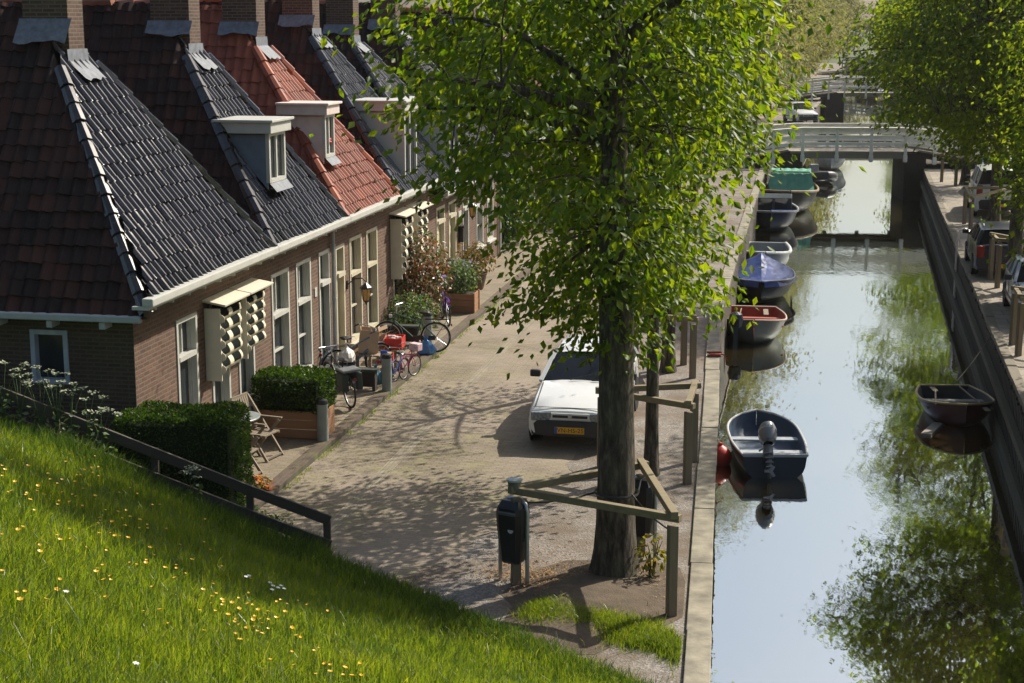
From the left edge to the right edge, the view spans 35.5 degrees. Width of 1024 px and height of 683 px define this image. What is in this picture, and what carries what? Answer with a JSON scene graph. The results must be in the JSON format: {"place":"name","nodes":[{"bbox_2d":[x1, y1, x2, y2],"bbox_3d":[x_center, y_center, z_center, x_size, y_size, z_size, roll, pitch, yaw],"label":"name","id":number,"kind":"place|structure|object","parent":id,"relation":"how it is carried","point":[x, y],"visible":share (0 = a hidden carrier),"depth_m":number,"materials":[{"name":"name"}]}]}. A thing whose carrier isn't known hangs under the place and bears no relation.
{"place":"outdoors","nodes":[
{"label":"outdoors","id":0,"kind":"place"},
{"bbox_2d":[0,442,575,682],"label":"dike","id":1,"kind":"structure","parent":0,"point":[221,586],"depth_m":16.91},
{"bbox_2d":[0,360,29,422],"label":"cow parsley","id":2,"kind":"object","parent":1,"relation":"on","point":[7,400],"visible":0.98,"depth_m":22.35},
{"bbox_2d":[1,367,32,428],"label":"cow parsley","id":3,"kind":"object","parent":1,"relation":"on","point":[19,406],"visible":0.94,"depth_m":22.30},
{"bbox_2d":[22,372,61,437],"bbox_3d":[-6.587,1.048,22.345,0.563,1.191,0.498,0,11,0],"label":"cow parsley","id":4,"kind":"object","parent":1,"relation":"on","point":[43,416],"visible":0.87,"depth_m":22.37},
{"bbox_2d":[30,365,70,435],"bbox_3d":[-6.262,1.009,22.332,0.664,1.393,0.595,10,15,40],"label":"cow parsley","id":5,"kind":"object","parent":1,"relation":"on","point":[57,419],"visible":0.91,"depth_m":22.29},
{"bbox_2d":[52,382,87,437],"bbox_3d":[-6.151,1.139,22.394,0.492,1.183,0.511,0,11,0],"label":"cow parsley","id":6,"kind":"object","parent":1,"relation":"on","point":[72,396],"visible":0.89,"depth_m":22.32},
{"bbox_2d":[71,390,108,446],"bbox_3d":[-5.888,1.226,22.316,0.530,1.178,0.474,5,12,23],"label":"cow parsley","id":7,"kind":"object","parent":1,"relation":"on","point":[88,414],"visible":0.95,"depth_m":22.24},
{"bbox_2d":[85,407,122,456],"bbox_3d":[-5.686,1.380,22.327,0.472,0.998,0.528,-10,15,-39],"label":"cow parsley","id":8,"kind":"object","parent":1,"relation":"on","point":[106,433],"visible":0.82,"depth_m":22.26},
{"bbox_2d":[0,386,331,551],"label":"wooden fence","id":9,"kind":"object","parent":1,"relation":"on","point":[251,492],"visible":0.72,"depth_m":22.31,"materials":[{"name":"brown wood"}]},
{"bbox_2d":[174,465,203,501],"bbox_3d":[-4.475,2.116,22.237,0.419,0.888,0.544,-6,13,-29],"label":"cow parsley","id":10,"kind":"object","parent":1,"relation":"on","point":[200,486],"visible":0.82,"depth_m":22.17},
{"bbox_2d":[0,419,641,682],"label":"grass","id":11,"kind":"structure","parent":1,"relation":"on","point":[152,640],"depth_m":14.62,"materials":[{"name":"plant"}]},
{"bbox_2d":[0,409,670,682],"bbox_3d":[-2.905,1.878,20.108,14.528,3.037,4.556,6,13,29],"label":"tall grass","id":12,"kind":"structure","parent":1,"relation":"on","point":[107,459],"depth_m":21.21,"materials":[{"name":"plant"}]},
{"bbox_2d":[243,116,702,486],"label":"pavement","id":13,"kind":"structure","parent":0,"point":[293,449],"depth_m":31.75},
{"bbox_2d":[110,399,254,514],"bbox_3d":[-4.828,1.835,23.503,1.972,1.847,1.339,1,11,3],"label":"box hedge","id":14,"kind":"object","parent":13,"relation":"on","point":[214,436],"visible":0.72,"depth_m":22.97,"materials":[{"name":"green plant"}]},
{"bbox_2d":[230,392,283,462],"bbox_3d":[-4.286,1.441,26.915,0.707,1.052,0.585,5,12,22],"label":"garden chair","id":15,"kind":"object","parent":13,"relation":"on","point":[265,431],"visible":0.59,"depth_m":27.00,"materials":[{"name":"brown wood"}]},
{"bbox_2d":[245,475,274,489],"bbox_3d":[-3.944,2.236,25.122,0.512,0.326,0.494,0,11,0],"label":"marigold clump","id":16,"kind":"object","parent":13,"relation":"on","point":[262,484],"visible":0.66,"depth_m":25.09,"materials":[{"name":"orange plant"}]},
{"bbox_2d":[249,364,338,438],"bbox_3d":[-3.862,1.054,28.379,1.453,1.226,1.042,2,12,11],"label":"planter hedge","id":17,"kind":"object","parent":13,"relation":"on","point":[287,395],"visible":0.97,"depth_m":28.08,"materials":[{"name":"plant"}]},
{"bbox_2d":[316,398,328,441],"bbox_3d":[-3.309,1.415,27.948,0.216,0.868,0.213,0,11,0],"label":"bollard","id":18,"kind":"object","parent":13,"relation":"on","point":[322,420],"visible":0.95,"depth_m":27.86,"materials":[{"name":"metal"}]},
{"bbox_2d":[318,344,362,407],"bbox_3d":[-3.321,0.646,30.754,0.634,1.072,1.792,-9,14,-25],"label":"bicycle","id":19,"kind":"object","parent":13,"relation":"on","point":[353,373],"visible":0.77,"depth_m":30.18,"materials":[{"name":"metal"}]},
{"bbox_2d":[320,365,379,391],"bbox_3d":[-3.257,0.741,31.891,1.224,0.455,0.240,2,12,11],"label":"garden bench","id":20,"kind":"object","parent":13,"relation":"on","point":[369,376],"visible":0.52,"depth_m":31.79,"materials":[{"name":"grey wood"}]},
{"bbox_2d":[320,323,391,367],"bbox_3d":[-3.180,0.238,32.796,1.792,1.072,0.634,-9,20,-39],"label":"bicycle","id":21,"kind":"object","parent":13,"relation":"on","point":[324,357],"visible":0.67,"depth_m":32.70,"materials":[{"name":"metal"}]},
{"bbox_2d":[355,346,396,367],"bbox_3d":[-2.827,0.403,33.459,0.735,0.470,1.150,2,12,11],"label":"garden bench","id":22,"kind":"object","parent":13,"relation":"on","point":[369,356],"visible":0.32,"depth_m":33.24,"materials":[{"name":"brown wood"}]},
{"bbox_2d":[358,325,386,353],"bbox_3d":[-2.884,-0.058,33.122,0.540,0.580,0.420,6,11,-8],"label":"cardboard box","id":23,"kind":"object","parent":22,"relation":"on","point":[370,344],"visible":0.95,"depth_m":32.92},
{"bbox_2d":[384,334,405,349],"bbox_3d":[-2.457,-0.013,33.615,0.360,0.276,0.520,1,11,5],"label":"plastic crate","id":24,"kind":"object","parent":22,"relation":"on","point":[393,340],"visible":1,"depth_m":33.38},
{"bbox_2d":[380,324,421,342],"bbox_3d":[-2.537,-0.158,36.366,0.935,0.455,0.240,2,12,11],"label":"garden bench","id":25,"kind":"object","parent":13,"relation":"on","point":[411,329],"visible":0.46,"depth_m":36.31,"materials":[{"name":"grey wood"}]},
{"bbox_2d":[384,290,442,332],"bbox_3d":[-2.421,-0.649,37.247,1.367,1.145,1.347,9,14,37],"label":"garden shrub","id":26,"kind":"object","parent":13,"relation":"on","point":[415,315],"visible":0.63,"depth_m":37.11,"materials":[{"name":"green plant"}]},
{"bbox_2d":[375,302,451,351],"bbox_3d":[-2.214,-0.297,35.447,1.792,1.072,0.634,1,9,4],"label":"bicycle","id":27,"kind":"object","parent":13,"relation":"on","point":[416,338],"visible":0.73,"depth_m":35.41,"materials":[{"name":"metal"}]},
{"bbox_2d":[394,223,453,324],"bbox_3d":[-2.178,-1.593,38.557,1.585,2.509,1.794,0,11,0],"label":"climbing rose","id":28,"kind":"object","parent":13,"relation":"on","point":[426,276],"visible":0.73,"depth_m":38.34,"materials":[{"name":"green plant"}]},
{"bbox_2d":[417,336,436,354],"bbox_3d":[-1.883,0.082,35.272,0.454,0.396,0.336,2,11,8],"label":"plastic bag","id":29,"kind":"object","parent":13,"relation":"on","point":[428,347],"visible":0.93,"depth_m":35.17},
{"bbox_2d":[430,275,455,325],"bbox_3d":[-1.636,-0.999,38.942,0.634,1.072,1.792,-5,12,-9],"label":"bicycle","id":30,"kind":"object","parent":13,"relation":"on","point":[444,308],"visible":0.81,"depth_m":38.67,"materials":[{"name":"metal"}]},
{"bbox_2d":[436,257,481,312],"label":"flower planter","id":31,"kind":"object","parent":13,"relation":"on","point":[467,300],"visible":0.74,"depth_m":40.18,"materials":[{"name":"brown wood"}]},
{"bbox_2d":[454,241,495,289],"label":"potted plant","id":32,"kind":"object","parent":13,"relation":"on","point":[482,263],"visible":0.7,"depth_m":43.60,"materials":[{"name":"green plant"}]},
{"bbox_2d":[498,171,543,244],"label":"garden bush","id":33,"kind":"object","parent":13,"relation":"on","point":[513,235],"visible":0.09,"depth_m":52.56,"materials":[{"name":"green plant"}]},
{"bbox_2d":[257,63,832,578],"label":"street","id":34,"kind":"structure","parent":0,"point":[437,493],"depth_m":27.11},
{"bbox_2d":[381,353,391,394],"bbox_3d":[-2.484,0.656,31.724,0.216,0.868,0.213,0,11,0],"label":"bollard","id":35,"kind":"object","parent":34,"relation":"on","point":[386,360],"visible":0.99,"depth_m":31.64,"materials":[{"name":"metal"}]},
{"bbox_2d":[284,267,537,489],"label":"kerb weeds","id":36,"kind":"object","parent":34,"relation":"on","point":[437,356],"visible":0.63,"depth_m":31.11,"materials":[{"name":"green plant"}]},
{"bbox_2d":[245,115,708,510],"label":"kerb","id":37,"kind":"structure","parent":34,"relation":"on","point":[281,480],"depth_m":30.23,"materials":[{"name":"concrete"}]},
{"bbox_2d":[380,347,408,379],"bbox_3d":[-2.370,0.473,32.420,0.419,0.752,1.183,3,11,24],"label":"bicycle","id":38,"kind":"object","parent":37,"relation":"on","point":[398,365],"visible":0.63,"depth_m":32.56,"materials":[{"name":"metal"}]},
{"bbox_2d":[392,342,421,381],"bbox_3d":[-2.204,0.426,32.772,0.419,0.707,1.183,10,15,31],"label":"bicycle","id":39,"kind":"object","parent":37,"relation":"on","point":[415,346],"visible":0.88,"depth_m":32.93,"materials":[{"name":"metal"}]},
{"bbox_2d":[313,123,720,545],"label":"road paver line","id":40,"kind":"object","parent":34,"relation":"on","point":[359,497],"visible":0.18,"depth_m":28.53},
{"bbox_2d":[529,334,638,439],"bbox_3d":[1.371,0.832,29.440,1.950,1.466,4.169,2,12,11],"label":"parked car","id":41,"kind":"object","parent":34,"relation":"on","point":[564,403],"visible":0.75,"depth_m":28.10,"materials":[{"name":"white paint"}]},
{"bbox_2d":[783,102,818,122],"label":"parked car","id":42,"kind":"object","parent":34,"relation":"on","point":[804,114],"visible":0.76,"depth_m":115.18,"materials":[{"name":"white paint"}]},
{"bbox_2d":[501,558,684,654],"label":"bare earth","id":43,"kind":"structure","parent":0,"point":[630,592],"depth_m":20.45,"materials":[{"name":"soil"}]},
{"bbox_2d":[436,539,665,609],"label":"fallen blossom litter","id":44,"kind":"object","parent":43,"relation":"on","point":[533,574],"visible":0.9,"depth_m":21.34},
{"bbox_2d":[309,0,866,577],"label":"canal tree","id":45,"kind":"object","parent":43,"relation":"on","point":[621,246],"visible":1,"depth_m":20.41,"materials":[{"name":"green plant"}]},
{"bbox_2d":[508,458,681,616],"bbox_3d":[1.020,2.615,20.993,2.149,1.564,2.489,0,11,0],"label":"tree guard","id":46,"kind":"object","parent":43,"relation":"on","point":[531,490],"visible":0.82,"depth_m":20.33,"materials":[{"name":"brown wood"}]},
{"bbox_2d":[496,496,529,583],"bbox_3d":[0.009,2.668,21.051,0.456,1.277,0.372,6,13,27],"label":"litter bin","id":47,"kind":"object","parent":46,"relation":"attached to","point":[512,519],"visible":0.94,"depth_m":20.90,"materials":[{"name":"black plastic"}]},
{"bbox_2d":[635,476,658,557],"bbox_3d":[1.817,2.458,22.149,0.446,1.251,0.365,6,13,29],"label":"litter bin","id":48,"kind":"object","parent":46,"relation":"attached to","point":[646,497],"visible":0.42,"depth_m":21.96,"materials":[{"name":"black plastic"}]},
{"bbox_2d":[508,589,684,680],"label":"verge grass","id":49,"kind":"structure","parent":43,"relation":"on","point":[636,633],"depth_m":19.46,"materials":[{"name":"plant"}]},
{"bbox_2d":[634,532,666,577],"bbox_3d":[1.862,2.839,21.229,0.535,0.675,0.487,0,11,0],"label":"tree sucker","id":50,"kind":"object","parent":43,"relation":"on","point":[649,563],"visible":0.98,"depth_m":21.19,"materials":[{"name":"green plant"}]},
{"bbox_2d":[358,0,881,75],"label":"sky","id":51,"kind":"structure","parent":0,"point":[409,4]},
{"bbox_2d":[398,63,843,682],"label":"gravel path","id":52,"kind":"structure","parent":0,"point":[554,527],"depth_m":23.70,"materials":[{"name":"gravel"}]},
{"bbox_2d":[392,0,843,476],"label":"canal tree","id":53,"kind":"object","parent":52,"relation":"on","point":[651,448],"visible":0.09,"depth_m":24.56,"materials":[{"name":"green plant"}]},
{"bbox_2d":[595,380,700,484],"bbox_3d":[2.266,1.563,26.201,1.779,1.574,1.515,0,11,0],"label":"tree guard","id":54,"kind":"object","parent":52,"relation":"on","point":[690,441],"visible":0.69,"depth_m":25.76,"materials":[{"name":"brown wood"}]},
{"bbox_2d":[634,305,698,378],"bbox_3d":[3.176,0.065,33.789,1.366,1.524,1.503,0,11,0],"label":"tree guard","id":55,"kind":"object","parent":52,"relation":"on","point":[692,350],"visible":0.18,"depth_m":33.20,"materials":[{"name":"brown wood"}]},
{"bbox_2d":[558,2,780,373],"bbox_3d":[3.089,-3.928,33.416,4.866,9.340,6.101,0,11,0],"label":"canal tree","id":56,"kind":"object","parent":52,"relation":"on","point":[665,361],"visible":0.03,"depth_m":33.60,"materials":[{"name":"green plant"}]},
{"bbox_2d":[717,0,828,128],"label":"quayside tree","id":57,"kind":"object","parent":52,"relation":"on","point":[803,31],"visible":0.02,"depth_m":94.49,"materials":[{"name":"green plant"}]},
{"bbox_2d":[498,28,952,248],"bbox_3d":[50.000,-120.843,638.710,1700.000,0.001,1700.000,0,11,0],"label":"ground","id":58,"kind":"structure","parent":0,"point":[832,60],"depth_m":337.09,"materials":[{"name":"plant"}]},
{"bbox_2d":[0,0,278,454],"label":"brick house","id":59,"kind":"structure","parent":58,"relation":"on","point":[137,244],"depth_m":24.37,"materials":[{"name":"red tile"}]},
{"bbox_2d":[29,329,69,384],"bbox_3d":[-6.812,0.213,23.692,0.590,0.810,0.160,2,12,11],"label":"window","id":60,"kind":"structure","parent":59,"relation":"in","point":[49,349],"depth_m":23.71,"materials":[{"name":"white paint"}]},
{"bbox_2d":[175,312,199,404],"bbox_3d":[-5.164,0.613,25.452,0.235,2.063,0.970,2,12,11],"label":"window","id":61,"kind":"structure","parent":59,"relation":"in","point":[186,330],"depth_m":25.63,"materials":[{"name":"white paint"}]},
{"bbox_2d":[209,304,231,404],"bbox_3d":[-4.899,0.339,26.814,0.235,2.063,0.940,2,12,11],"label":"window","id":62,"kind":"structure","parent":59,"relation":"in","point":[221,390],"depth_m":27.20,"materials":[{"name":"white paint"}]},
{"bbox_2d":[238,305,260,405],"bbox_3d":[-4.669,0.101,27.999,0.235,2.063,0.920,2,12,11],"label":"window","id":63,"kind":"structure","parent":59,"relation":"in","point":[246,367],"depth_m":28.36,"materials":[{"name":"white paint"}]},
{"bbox_2d":[0,0,350,400],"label":"brick house","id":64,"kind":"structure","parent":58,"relation":"on","point":[184,87],"depth_m":29.80,"materials":[{"name":"red tile"}]},
{"bbox_2d":[270,267,291,367],"bbox_3d":[-4.318,-0.194,29.824,0.235,2.263,1.120,2,12,11],"label":"window","id":65,"kind":"structure","parent":64,"relation":"in","point":[280,292],"depth_m":30.07,"materials":[{"name":"white paint"}]},
{"bbox_2d":[295,257,312,374],"bbox_3d":[-4.063,-0.460,31.149,0.235,2.263,1.030,2,12,11],"label":"window","id":66,"kind":"structure","parent":64,"relation":"in","point":[302,268],"depth_m":31.40,"materials":[{"name":"white paint"}]},
{"bbox_2d":[115,0,403,366],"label":"brick house","id":67,"kind":"structure","parent":58,"relation":"on","point":[270,80],"depth_m":34.05,"materials":[{"name":"red tile"}]},
{"bbox_2d":[349,233,362,345],"bbox_3d":[-3.394,-1.129,34.607,0.235,2.313,1.040,2,12,11],"label":"window","id":68,"kind":"structure","parent":67,"relation":"in","point":[355,243],"depth_m":34.85,"materials":[{"name":"beige paint"}]},
{"bbox_2d":[365,226,379,327],"bbox_3d":[-3.153,-1.379,35.849,0.235,2.313,1.020,2,12,11],"label":"window","id":69,"kind":"structure","parent":67,"relation":"in","point":[371,234],"depth_m":36.13,"materials":[{"name":"beige paint"}]},
{"bbox_2d":[199,0,444,321],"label":"brick house","id":70,"kind":"structure","parent":58,"relation":"on","point":[293,34],"depth_m":37.95,"materials":[{"name":"red tile"}]},
{"bbox_2d":[274,0,509,269],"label":"brick house","id":71,"kind":"structure","parent":58,"relation":"on","point":[370,24],"depth_m":47.30,"materials":[{"name":"red tile"}]},
{"bbox_2d":[476,184,486,248],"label":"window","id":72,"kind":"structure","parent":71,"relation":"in","point":[479,218],"depth_m":47.46,"materials":[{"name":"white paint"}]},
{"bbox_2d":[319,0,476,301],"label":"brick house","id":73,"kind":"structure","parent":58,"relation":"on","point":[337,18],"depth_m":42.95,"materials":[{"name":"red tile"}]},
{"bbox_2d":[400,0,550,239],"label":"brick house","id":74,"kind":"structure","parent":58,"relation":"on","point":[423,27],"depth_m":55.48,"materials":[{"name":"red tile"}]},
{"bbox_2d":[498,169,533,246],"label":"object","id":75,"kind":"object","parent":58,"relation":"on","point":[505,216],"visible":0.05,"depth_m":51.06,"materials":[{"name":"green plant"}]},
{"bbox_2d":[645,0,829,205],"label":"quayside tree","id":76,"kind":"object","parent":58,"relation":"on","point":[768,40],"visible":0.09,"depth_m":62.01,"materials":[{"name":"green plant"}]},
{"bbox_2d":[683,68,843,682],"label":"quay wall","id":77,"kind":"structure","parent":58,"relation":"on","point":[697,667],"depth_m":25.39,"materials":[{"name":"stone"}]},
{"bbox_2d":[716,0,835,126],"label":"quayside tree","id":78,"kind":"object","parent":58,"relation":"on","point":[786,9],"visible":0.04,"depth_m":83.69,"materials":[{"name":"green plant"}]},
{"bbox_2d":[748,0,836,124],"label":"quayside tree","id":79,"kind":"object","parent":58,"relation":"on","point":[815,43],"visible":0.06,"depth_m":106.61,"materials":[{"name":"green plant"}]},
{"bbox_2d":[769,0,843,117],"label":"quayside tree","id":80,"kind":"object","parent":58,"relation":"on","point":[815,39],"visible":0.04,"depth_m":118.82,"materials":[{"name":"green plant"}]},
{"bbox_2d":[777,0,843,107],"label":"quayside tree","id":81,"kind":"object","parent":58,"relation":"on","point":[823,44],"visible":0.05,"depth_m":133.93,"materials":[{"name":"green plant"}]},
{"bbox_2d":[789,0,851,90],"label":"quayside tree","id":82,"kind":"object","parent":58,"relation":"on","point":[835,7],"visible":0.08,"depth_m":151.50,"materials":[{"name":"green plant"}]},
{"bbox_2d":[798,0,854,84],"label":"quayside tree","id":83,"kind":"object","parent":58,"relation":"on","point":[832,4],"visible":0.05,"depth_m":176.29,"materials":[{"name":"green plant"}]},
{"bbox_2d":[829,0,877,56],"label":"distant tree","id":84,"kind":"object","parent":58,"relation":"on","point":[855,3],"visible":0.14,"depth_m":320.68,"materials":[{"name":"green plant"}]},
{"bbox_2d":[813,56,901,84],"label":"canal bridge","id":85,"kind":"structure","parent":58,"relation":"on","point":[830,72],"depth_m":216.54,"materials":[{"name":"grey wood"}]},
{"bbox_2d":[893,85,1023,521],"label":"quay wall","id":86,"kind":"structure","parent":58,"relation":"on","point":[1000,379],"depth_m":39.78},
{"bbox_2d":[776,76,910,118],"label":"canal bridge","id":87,"kind":"structure","parent":86,"relation":"on","point":[832,102],"depth_m":146.75,"materials":[{"name":"white wood"}]},
{"bbox_2d":[702,123,989,200],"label":"canal bridge","id":88,"kind":"structure","parent":86,"relation":"attached to","point":[909,165],"depth_m":80.18,"materials":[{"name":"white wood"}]},
{"bbox_2d":[710,73,1023,682],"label":"water","id":89,"kind":"structure","parent":0,"point":[880,539],"depth_m":30.81,"materials":[{"name":"blue liquid"}]},
{"bbox_2d":[699,380,731,465],"bbox_3d":[4.179,1.697,32.524,0.640,1.843,0.478,-5,12,-23],"label":"mooring buoy","id":90,"kind":"object","parent":89,"relation":"on","point":[724,456],"visible":0.68,"depth_m":32.51,"materials":[{"name":"plastic"}]},
{"bbox_2d":[727,305,786,346],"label":"rowing boat","id":91,"kind":"object","parent":89,"relation":"on","point":[770,321],"visible":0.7,"depth_m":44.80,"materials":[{"name":"plastic"}]},
{"bbox_2d":[726,409,808,478],"bbox_3d":[5.257,1.961,32.982,1.554,1.283,3.828,0,11,2],"label":"rowing boat","id":92,"kind":"object","parent":89,"relation":"on","point":[767,444],"visible":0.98,"depth_m":32.47,"materials":[{"name":"blue wood"}]},
{"bbox_2d":[738,252,796,302],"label":"rowing boat","id":93,"kind":"object","parent":89,"relation":"on","point":[772,280],"visible":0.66,"depth_m":51.34,"materials":[{"name":"fabric"}]},
{"bbox_2d":[746,242,791,263],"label":"rowing boat","id":94,"kind":"object","parent":89,"relation":"on","point":[783,250],"visible":0.42,"depth_m":60.01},
{"bbox_2d":[757,193,798,230],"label":"rowing boat","id":95,"kind":"object","parent":89,"relation":"on","point":[781,209],"visible":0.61,"depth_m":68.97,"materials":[{"name":"grey metal"}]},
{"bbox_2d":[764,168,818,212],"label":"rowing boat","id":96,"kind":"object","parent":89,"relation":"on","point":[797,183],"visible":0.68,"depth_m":75.86,"materials":[{"name":"green fabric"}]},
{"bbox_2d":[809,158,837,181],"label":"inflatable boat","id":97,"kind":"object","parent":89,"relation":"on","point":[826,176],"visible":0.74,"depth_m":88.25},
{"bbox_2d":[813,158,844,169],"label":"rowing boat","id":98,"kind":"object","parent":89,"relation":"on","point":[827,163],"visible":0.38,"depth_m":96.43,"materials":[{"name":"grey metal"}]},
{"bbox_2d":[915,384,994,426],"bbox_3d":[10.101,1.519,36.505,1.674,0.763,2.440,1,11,3],"label":"rowing boat","id":99,"kind":"object","parent":89,"relation":"on","point":[962,405],"visible":1,"depth_m":36.08,"materials":[{"name":"brown wood"}]},
{"bbox_2d":[926,159,1023,378],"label":"quay paving","id":100,"kind":"structure","parent":0,"point":[951,194],"depth_m":55.80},
{"bbox_2d":[801,0,1023,289],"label":"canal tree","id":101,"kind":"object","parent":100,"relation":"on","point":[928,100],"visible":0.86,"depth_m":41.23,"materials":[{"name":"green plant"}]},
{"bbox_2d":[859,2,1016,184],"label":"canal tree","id":102,"kind":"object","parent":100,"relation":"on","point":[965,170],"depth_m":72.22,"materials":[{"name":"green plant"}]},
{"bbox_2d":[962,186,1011,234],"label":"tree guard","id":103,"kind":"object","parent":100,"relation":"on","point":[967,193],"visible":0.54,"depth_m":57.23,"materials":[{"name":"brown wood"}]},
{"bbox_2d":[966,0,1023,268],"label":"canal tree","id":104,"kind":"object","parent":100,"relation":"on","point":[1018,139],"visible":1,"depth_m":33.90,"materials":[{"name":"green plant"}]},
{"bbox_2d":[987,232,1023,287],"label":"tree guard","id":105,"kind":"object","parent":100,"relation":"on","point":[997,239],"visible":0.73,"depth_m":44.71,"materials":[{"name":"brown wood"}]},
{"bbox_2d":[1009,285,1023,355],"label":"tree guard","id":106,"kind":"object","parent":100,"relation":"on","point":[1016,325],"visible":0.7,"depth_m":35.45,"materials":[{"name":"brown wood"}]},
{"bbox_2d":[940,109,1009,221],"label":"quay street","id":107,"kind":"structure","parent":0,"point":[983,213],"depth_m":62.23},
{"bbox_2d":[863,0,1019,220],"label":"canal tree","id":108,"kind":"object","parent":107,"relation":"on","point":[992,215],"visible":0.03,"depth_m":58.57,"materials":[{"name":"green plant"}]},
{"bbox_2d":[965,164,1012,215],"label":"parked car","id":109,"kind":"object","parent":107,"relation":"on","point":[978,176],"visible":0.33,"depth_m":59.87,"materials":[{"name":"white paint"}]},
{"bbox_2d":[962,219,1023,273],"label":"parked car","id":110,"kind":"object","parent":107,"relation":"on","point":[976,253],"visible":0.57,"depth_m":46.19,"materials":[{"name":"black paint"}]},
{"bbox_2d":[1002,254,1023,305],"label":"parked car","id":111,"kind":"object","parent":107,"relation":"on","point":[1014,272],"visible":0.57,"depth_m":40.39,"materials":[{"name":"silver metal"}]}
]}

